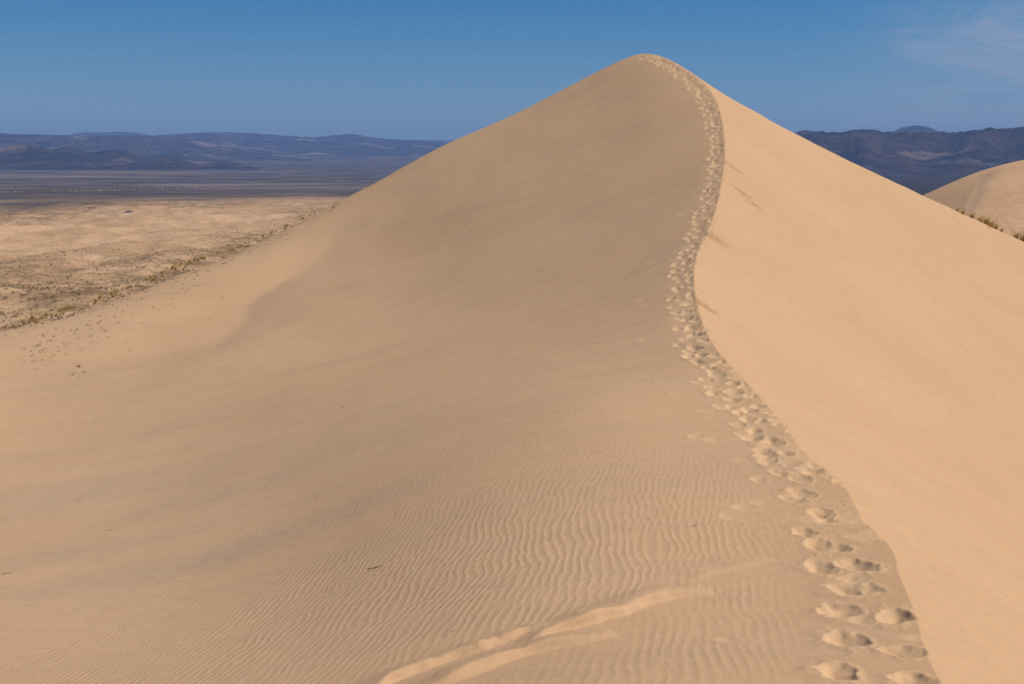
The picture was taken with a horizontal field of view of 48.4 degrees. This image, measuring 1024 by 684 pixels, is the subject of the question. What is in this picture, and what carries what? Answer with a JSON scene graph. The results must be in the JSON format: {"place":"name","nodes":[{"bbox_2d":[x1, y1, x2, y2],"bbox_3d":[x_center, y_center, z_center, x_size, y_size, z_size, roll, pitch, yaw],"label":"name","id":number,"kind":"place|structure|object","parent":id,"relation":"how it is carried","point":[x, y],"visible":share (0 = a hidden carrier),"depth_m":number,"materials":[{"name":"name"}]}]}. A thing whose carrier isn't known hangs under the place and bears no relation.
{"place":"outdoors","nodes":[
{"label":"outdoors","id":0,"kind":"place"},
{"bbox_2d":[70,132,150,135],"bbox_3d":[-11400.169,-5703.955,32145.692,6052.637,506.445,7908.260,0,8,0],"label":"mountains","id":1,"kind":"structure","parent":0,"point":[110,133],"depth_m":32174.65,"materials":[{"name":"blue stone"}]},
{"bbox_2d":[0,144,261,169],"bbox_3d":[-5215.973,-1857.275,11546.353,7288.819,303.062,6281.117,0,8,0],"label":"hills","id":2,"kind":"structure","parent":0,"point":[23,157],"depth_m":11082.23,"materials":[{"name":"blue stone"}]},
{"bbox_2d":[0,133,314,160],"bbox_3d":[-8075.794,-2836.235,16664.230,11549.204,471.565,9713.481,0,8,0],"label":"mountains","id":3,"kind":"structure","parent":0,"point":[151,146],"depth_m":16709.51,"materials":[{"name":"blue stone"}]},
{"bbox_2d":[154,132,447,156],"bbox_3d":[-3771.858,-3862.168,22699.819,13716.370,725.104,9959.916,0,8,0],"label":"mountains","id":4,"kind":"structure","parent":0,"point":[347,145],"depth_m":22125.69,"materials":[{"name":"blue stone"}]},
{"bbox_2d":[0,140,967,332],"bbox_3d":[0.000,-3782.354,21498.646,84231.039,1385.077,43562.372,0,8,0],"label":"ground","id":5,"kind":"structure","parent":0,"point":[277,193],"depth_m":1681.14,"materials":[{"name":"beige sand"}]},
{"bbox_2d":[0,186,200,192],"bbox_3d":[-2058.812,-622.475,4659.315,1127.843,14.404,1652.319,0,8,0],"label":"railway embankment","id":6,"kind":"structure","parent":5,"relation":"on","point":[113,189],"depth_m":4609.66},
{"bbox_2d":[1,187,192,192],"bbox_3d":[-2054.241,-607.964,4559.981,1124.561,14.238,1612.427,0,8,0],"label":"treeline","id":7,"kind":"object","parent":6,"relation":"on","point":[86,190],"visible":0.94,"depth_m":4439.35,"materials":[{"name":"green plant"}]},
{"bbox_2d":[0,195,329,329],"bbox_3d":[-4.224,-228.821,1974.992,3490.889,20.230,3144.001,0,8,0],"label":"scrub","id":8,"kind":"object","parent":5,"relation":"on","point":[17,314],"visible":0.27,"depth_m":622.96,"materials":[{"name":"green plant"}]},
{"bbox_2d":[0,54,1023,683],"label":"sand dune","id":9,"kind":"structure","parent":0,"point":[580,360],"depth_m":23.60,"materials":[{"name":"beige sand"}]},
{"bbox_2d":[975,214,985,221],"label":"grass tuft","id":10,"kind":"object","parent":9,"relation":"on","point":[980,219],"visible":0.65,"depth_m":73.98,"materials":[{"name":"brown plant"}]},
{"bbox_2d":[978,217,990,224],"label":"grass tuft","id":11,"kind":"object","parent":9,"relation":"on","point":[986,222],"visible":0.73,"depth_m":72.91,"materials":[{"name":"brown plant"}]},
{"bbox_2d":[985,218,995,227],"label":"grass tuft","id":12,"kind":"object","parent":9,"relation":"on","point":[990,224],"visible":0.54,"depth_m":73.87,"materials":[{"name":"brown plant"}]},
{"bbox_2d":[1017,230,1023,241],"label":"grass tuft","id":13,"kind":"object","parent":9,"relation":"on","point":[1021,238],"visible":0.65,"depth_m":73.11,"materials":[{"name":"brown plant"}]},
{"bbox_2d":[0,0,1023,139],"label":"sky","id":14,"kind":"structure","parent":0,"point":[386,69],"materials":[{"name":"blue"}]},
{"bbox_2d":[795,127,1023,174],"bbox_3d":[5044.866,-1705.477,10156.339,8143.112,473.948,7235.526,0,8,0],"label":"hills","id":15,"kind":"structure","parent":0,"point":[878,152],"depth_m":9811.33,"materials":[{"name":"blue stone"}]},
{"bbox_2d":[892,125,938,132],"bbox_3d":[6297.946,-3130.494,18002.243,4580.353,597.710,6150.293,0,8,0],"label":"mountains","id":16,"kind":"structure","parent":0,"point":[913,129],"depth_m":17979.59,"materials":[{"name":"blue stone"}]},
{"bbox_2d":[922,160,1023,238],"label":"sand dune","id":17,"kind":"structure","parent":0,"point":[996,193],"depth_m":230.33,"materials":[{"name":"beige sand"}]}
]}

